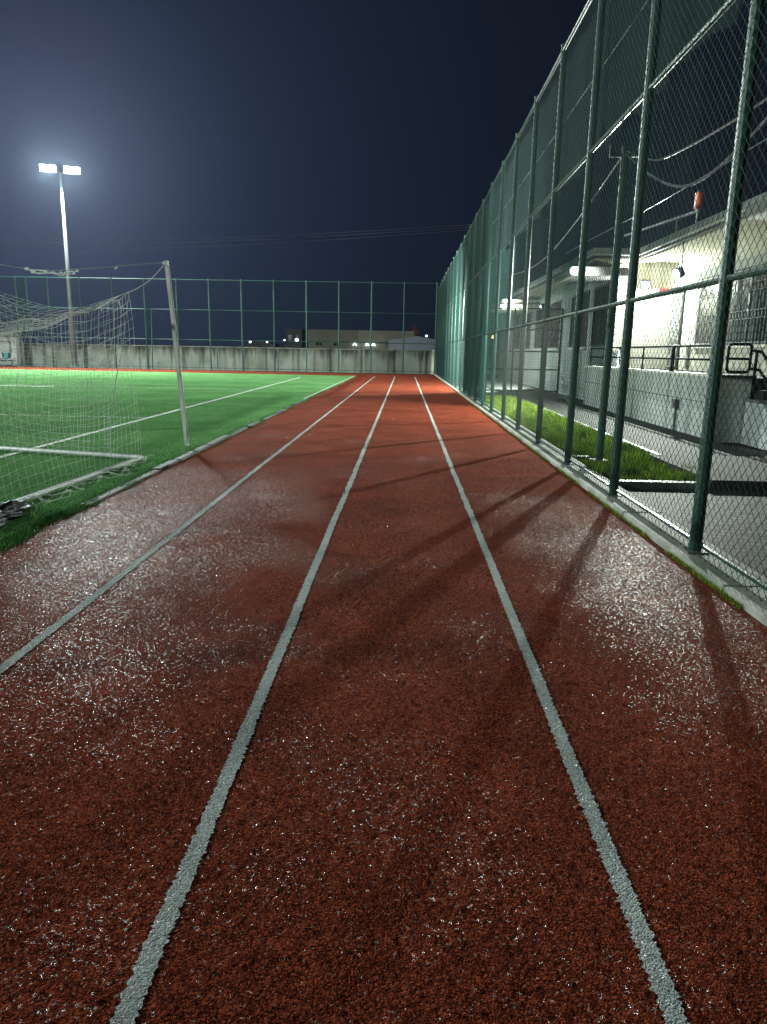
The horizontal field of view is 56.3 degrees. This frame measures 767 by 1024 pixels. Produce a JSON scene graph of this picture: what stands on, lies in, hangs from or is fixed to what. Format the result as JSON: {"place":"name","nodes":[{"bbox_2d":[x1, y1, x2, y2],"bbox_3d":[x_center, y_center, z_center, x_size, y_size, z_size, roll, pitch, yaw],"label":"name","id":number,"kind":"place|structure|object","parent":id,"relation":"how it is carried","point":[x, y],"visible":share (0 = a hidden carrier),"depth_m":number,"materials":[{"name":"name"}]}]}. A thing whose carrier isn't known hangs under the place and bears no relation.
{"place":"outdoors","nodes":[
{"label":"outdoors","id":0,"kind":"place"},
{"bbox_2d":[0,369,351,537],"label":"football pitch","id":1,"kind":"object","parent":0,"point":[262,379],"visible":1,"depth_m":15.77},
{"bbox_2d":[0,500,31,527],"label":"bag","id":2,"kind":"object","parent":1,"relation":"on","point":[10,509],"visible":0.99,"depth_m":5.88,"materials":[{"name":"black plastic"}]},
{"bbox_2d":[0,291,150,506],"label":"goal net","id":3,"kind":"object","parent":1,"relation":"on","point":[131,457],"visible":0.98,"depth_m":8.19,"materials":[{"name":"white fabric"}]},
{"bbox_2d":[44,385,252,389],"bbox_3d":[-9.231,-4.526,25.963,9.050,0.001,0.090,1,13,1],"label":"pitch line","id":4,"kind":"object","parent":1,"relation":"on","point":[148,387],"visible":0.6,"depth_m":25.94,"materials":[{"name":"white paint"}]},
{"bbox_2d":[0,377,300,457],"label":"pitch line","id":5,"kind":"object","parent":1,"relation":"on","point":[2,456],"visible":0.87,"depth_m":13.13,"materials":[{"name":"white paint"}]},
{"bbox_2d":[129,261,188,445],"bbox_3d":[-3.009,-2.095,9.626,0.275,2.597,1.461,1,13,1],"label":"net support post","id":6,"kind":"object","parent":1,"relation":"on","point":[176,348],"visible":1,"depth_m":10.26,"materials":[{"name":"white metal"}]},
{"bbox_2d":[0,262,161,275],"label":"rope","id":7,"kind":"object","parent":6,"relation":"attached to","point":[46,272],"visible":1,"depth_m":9.94,"materials":[{"name":"grey fabric"}]},
{"bbox_2d":[0,376,355,551],"bbox_3d":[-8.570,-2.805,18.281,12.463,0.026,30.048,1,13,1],"label":"turf fibres","id":8,"kind":"object","parent":1,"relation":"on","point":[108,479],"visible":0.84,"depth_m":11.62,"materials":[{"name":"green plastic"}]},
{"bbox_2d":[246,340,279,347],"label":"distant house","id":9,"kind":"structure","parent":0,"point":[259,343],"depth_m":109.57,"materials":[{"name":"grey"}]},
{"bbox_2d":[0,223,547,251],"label":"power line","id":10,"kind":"object","parent":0,"point":[228,245],"visible":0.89,"depth_m":76.17,"materials":[{"name":"grey metal"}]},
{"bbox_2d":[0,219,548,240],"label":"power line","id":11,"kind":"object","parent":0,"point":[184,238],"visible":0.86,"depth_m":76.28,"materials":[{"name":"grey metal"}]},
{"bbox_2d":[284,329,307,347],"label":"distant house","id":12,"kind":"structure","parent":0,"point":[292,332],"depth_m":115.19,"materials":[{"name":"grey concrete"}]},
{"bbox_2d":[56,221,548,244],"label":"power line","id":13,"kind":"object","parent":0,"point":[258,239],"visible":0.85,"depth_m":75.95,"materials":[{"name":"grey metal"}]},
{"bbox_2d":[308,329,413,348],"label":"warehouse","id":14,"kind":"structure","parent":0,"point":[347,334],"depth_m":106.86,"materials":[{"name":"beige concrete"}]},
{"bbox_2d":[0,366,766,1023],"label":"running track","id":15,"kind":"structure","parent":0,"point":[406,428],"depth_m":2.65,"materials":[{"name":"red rubber"}]},
{"bbox_2d":[0,376,374,673],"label":"lane line","id":16,"kind":"object","parent":15,"relation":"on","point":[19,654],"visible":1,"depth_m":4.52,"materials":[{"name":"paint"}]},
{"bbox_2d":[82,399,307,505],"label":"pitch kerb","id":17,"kind":"structure","parent":15,"relation":"on","point":[107,494],"depth_m":9.35,"materials":[{"name":"concrete"}]},
{"bbox_2d":[109,377,394,1023],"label":"lane line","id":18,"kind":"object","parent":15,"relation":"on","point":[139,983],"visible":1,"depth_m":2.17,"materials":[{"name":"paint"}]},
{"bbox_2d":[303,377,350,398],"bbox_3d":[-2.053,-5.752,32.039,0.080,0.001,21.900,1,13,1],"label":"track border line","id":19,"kind":"object","parent":15,"relation":"on","point":[324,389],"visible":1,"depth_m":26.72,"materials":[{"name":"white paint"}]},
{"bbox_2d":[415,377,689,1023],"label":"lane line","id":20,"kind":"object","parent":15,"relation":"on","point":[662,984],"visible":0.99,"depth_m":2.21,"materials":[{"name":"paint"}]},
{"bbox_2d":[0,0,766,349],"label":"sky","id":21,"kind":"structure","parent":0,"point":[200,120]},
{"bbox_2d":[8,366,766,536],"bbox_3d":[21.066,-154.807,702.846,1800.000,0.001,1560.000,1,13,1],"label":"ground","id":22,"kind":"structure","parent":0,"point":[754,449],"depth_m":23.34,"materials":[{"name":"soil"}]},
{"bbox_2d":[0,332,24,365],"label":"dugout","id":23,"kind":"object","parent":22,"relation":"on","point":[6,348],"visible":0.78,"depth_m":51.06,"materials":[{"name":"white metal"}]},
{"bbox_2d":[39,164,80,366],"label":"floodlight mast","id":24,"kind":"object","parent":22,"relation":"on","point":[67,169],"visible":0.91,"depth_m":48.67,"materials":[{"name":"white metal"}]},
{"bbox_2d":[0,276,437,373],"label":"chain link fence","id":25,"kind":"object","parent":22,"relation":"on","point":[26,298],"visible":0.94,"depth_m":48.58,"materials":[{"name":"green metal"}]},
{"bbox_2d":[0,343,499,374],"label":"boundary wall","id":26,"kind":"structure","parent":22,"relation":"on","point":[297,356],"depth_m":51.15,"materials":[{"name":"concrete"}]},
{"bbox_2d":[434,374,766,626],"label":"kerb","id":27,"kind":"structure","parent":22,"relation":"on","point":[755,606],"depth_m":5.65,"materials":[{"name":"concrete"}]},
{"bbox_2d":[453,389,742,608],"bbox_3d":[2.463,-2.239,16.694,0.124,0.035,25.717,1,13,1],"label":"kerb moss","id":28,"kind":"object","parent":27,"relation":"on","point":[722,593],"visible":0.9,"depth_m":5.34,"materials":[{"name":"green plant"}]},
{"bbox_2d":[435,0,766,600],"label":"chain link fence","id":29,"kind":"object","parent":27,"relation":"on","point":[660,40],"visible":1,"depth_m":7.70,"materials":[{"name":"green metal"}]},
{"bbox_2d":[493,0,647,223],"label":"cable","id":30,"kind":"object","parent":29,"relation":"attached to","point":[591,82],"visible":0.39,"depth_m":8.24,"materials":[{"name":"grey plastic"}]},
{"bbox_2d":[486,395,720,480],"bbox_3d":[3.439,-2.131,15.907,1.493,0.202,16.180,1,13,1],"label":"grass patch","id":31,"kind":"object","parent":22,"relation":"on","point":[678,476],"visible":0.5,"depth_m":10.50,"materials":[{"name":"green plant"}]},
{"bbox_2d":[516,397,709,489],"bbox_3d":[3.465,-2.027,15.781,1.310,0.095,16.120,1,13,1],"label":"kerb","id":32,"kind":"object","parent":22,"relation":"on","point":[679,483],"depth_m":7.92,"materials":[{"name":"concrete"}]},
{"bbox_2d":[589,144,638,461],"bbox_3d":[2.996,-2.630,9.379,0.403,4.000,0.220,1,13,1],"label":"cable pole","id":33,"kind":"object","parent":22,"relation":"on","point":[612,287],"visible":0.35,"depth_m":9.30,"materials":[{"name":"green paint"}]},
{"bbox_2d":[503,158,620,276],"bbox_3d":[2.859,-4.927,12.865,0.128,0.898,7.797,1,13,-2],"label":"cable","id":34,"kind":"object","parent":33,"relation":"attached to","point":[581,214],"visible":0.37,"depth_m":10.02,"materials":[{"name":"grey plastic"}]},
{"bbox_2d":[567,138,766,252],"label":"cable","id":35,"kind":"object","parent":33,"relation":"attached to","point":[678,191],"visible":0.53,"depth_m":7.36,"materials":[{"name":"grey plastic"}]},
{"bbox_2d":[626,117,766,187],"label":"cable","id":36,"kind":"object","parent":33,"relation":"attached to","point":[731,156],"visible":0.61,"depth_m":6.56,"materials":[{"name":"grey plastic"}]},
{"bbox_2d":[626,97,766,160],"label":"cable","id":37,"kind":"object","parent":33,"relation":"attached to","point":[728,123],"visible":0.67,"depth_m":6.70,"materials":[{"name":"grey plastic"}]},
{"bbox_2d":[490,192,766,399],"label":"building","id":38,"kind":"structure","parent":22,"relation":"on","point":[763,319],"depth_m":19.16,"materials":[{"name":"paint"}]},
{"bbox_2d":[514,314,520,350],"bbox_3d":[7.020,-9.488,37.854,0.088,1.860,2.120,1,13,1],"label":"window","id":39,"kind":"structure","parent":38,"relation":"in","point":[516,331],"depth_m":37.67,"materials":[{"name":"grey glass"}]},
{"bbox_2d":[525,313,531,349],"bbox_3d":[6.924,-8.783,34.683,0.088,1.860,2.020,1,13,1],"label":"window","id":40,"kind":"structure","parent":38,"relation":"in","point":[529,317],"depth_m":34.31,"materials":[{"name":"grey glass"}]},
{"bbox_2d":[534,307,543,349],"bbox_3d":[6.822,-8.023,31.268,0.088,1.860,2.620,1,13,1],"label":"window","id":41,"kind":"structure","parent":38,"relation":"in","point":[541,327],"depth_m":31.64,"materials":[{"name":"grey glass"}]},
{"bbox_2d":[547,300,561,349],"bbox_3d":[6.740,-7.416,28.536,0.088,1.860,2.420,1,13,1],"label":"window","id":42,"kind":"structure","parent":38,"relation":"in","point":[557,303],"depth_m":28.36,"materials":[{"name":"grey glass"}]},
{"bbox_2d":[567,290,589,348],"bbox_3d":[6.615,-6.494,24.389,0.088,1.860,2.520,1,13,1],"label":"window","id":43,"kind":"structure","parent":38,"relation":"in","point":[583,340],"depth_m":23.77,"materials":[{"name":"grey glass"}]},
{"bbox_2d":[589,283,609,348],"bbox_3d":[6.534,-5.891,21.681,0.088,1.860,1.870,1,13,1],"label":"window","id":44,"kind":"structure","parent":38,"relation":"in","point":[606,285],"depth_m":21.72,"materials":[{"name":"grey glass"}]},
{"bbox_2d":[640,280,650,288],"bbox_3d":[7.153,-6.192,19.516,0.280,0.242,0.475,7,14,26],"label":"wall floodlight","id":45,"kind":"object","parent":38,"relation":"attached to","point":[645,285],"depth_m":19.36,"materials":[{"name":"black paint"}]},
{"bbox_2d":[624,210,695,235],"bbox_3d":[7.475,-7.635,19.754,0.070,0.895,5.704,1,13,1],"label":"roof pipe","id":46,"kind":"object","parent":38,"relation":"on","point":[673,219],"visible":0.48,"depth_m":18.37,"materials":[{"name":"grey metal"}]},
{"bbox_2d":[666,292,685,368],"bbox_3d":[7.971,-4.963,19.564,0.067,2.060,0.760,1,13,1],"label":"door","id":47,"kind":"structure","parent":38,"relation":"in","point":[680,297],"depth_m":19.45,"materials":[{"name":"grey"}]},
{"bbox_2d":[673,241,684,278],"bbox_3d":[6.727,-5.738,16.288,0.247,0.807,0.280,-1,13,-10],"label":"wall floodlight","id":48,"kind":"object","parent":38,"relation":"attached to","point":[679,273],"depth_m":16.26,"materials":[{"name":"black paint"}]},
{"bbox_2d":[694,190,703,222],"bbox_3d":[7.389,-7.041,16.865,0.190,0.990,0.190,1,13,1],"label":"roof beacon","id":49,"kind":"object","parent":38,"relation":"on","point":[698,201],"visible":0.73,"depth_m":16.75,"materials":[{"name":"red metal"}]},
{"bbox_2d":[691,277,717,347],"bbox_3d":[7.908,-4.856,17.566,0.088,1.640,1.270,1,13,1],"label":"window","id":50,"kind":"structure","parent":38,"relation":"in","point":[705,299],"depth_m":17.60,"materials":[{"name":"grey glass"}]},
{"bbox_2d":[725,265,766,347],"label":"window","id":51,"kind":"structure","parent":38,"relation":"in","point":[758,282],"depth_m":15.38,"materials":[{"name":"grey glass"}]},
{"bbox_2d":[583,365,766,450],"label":"terrace","id":52,"kind":"structure","parent":22,"relation":"on","point":[763,389],"depth_m":13.33,"materials":[{"name":"concrete"}]},
{"bbox_2d":[611,350,618,366],"bbox_3d":[6.289,-4.109,19.313,0.320,0.478,1.260,1,13,1],"label":"metal cabinet","id":53,"kind":"object","parent":52,"relation":"on","point":[613,359],"visible":0.17,"depth_m":18.97,"materials":[{"name":"white metal"}]},
{"bbox_2d":[589,343,766,398],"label":"railing","id":54,"kind":"object","parent":52,"relation":"on","point":[728,358],"visible":0.63,"depth_m":12.59,"materials":[{"name":"black metal"}]},
{"bbox_2d":[648,454,766,490],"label":"step platform","id":55,"kind":"structure","parent":22,"relation":"on","point":[742,471],"depth_m":8.70,"materials":[{"name":"concrete"}]},
{"bbox_2d":[388,336,434,349],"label":"shed","id":56,"kind":"structure","parent":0,"point":[430,342],"depth_m":100.99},
{"bbox_2d":[412,324,419,335],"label":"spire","id":57,"kind":"structure","parent":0,"point":[414,329],"depth_m":120.35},
{"bbox_2d":[454,374,580,399],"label":"yard","id":58,"kind":"structure","parent":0,"point":[534,388],"depth_m":28.03,"materials":[{"name":"grey concrete"}]},
{"bbox_2d":[486,307,563,392],"bbox_3d":[4.950,-6.125,27.186,3.530,3.144,0.070,1,13,1],"label":"cross fence","id":59,"kind":"object","parent":58,"relation":"on","point":[533,351],"visible":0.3,"depth_m":27.16,"materials":[{"name":"green metal"}]},
{"bbox_2d":[486,377,765,456],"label":"path","id":60,"kind":"structure","parent":0,"point":[716,452],"depth_m":13.38,"materials":[{"name":"concrete"}]},
{"bbox_2d":[623,488,766,577],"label":"paving","id":61,"kind":"structure","parent":0,"point":[742,527],"depth_m":6.60,"materials":[{"name":"grey concrete"}]}
]}

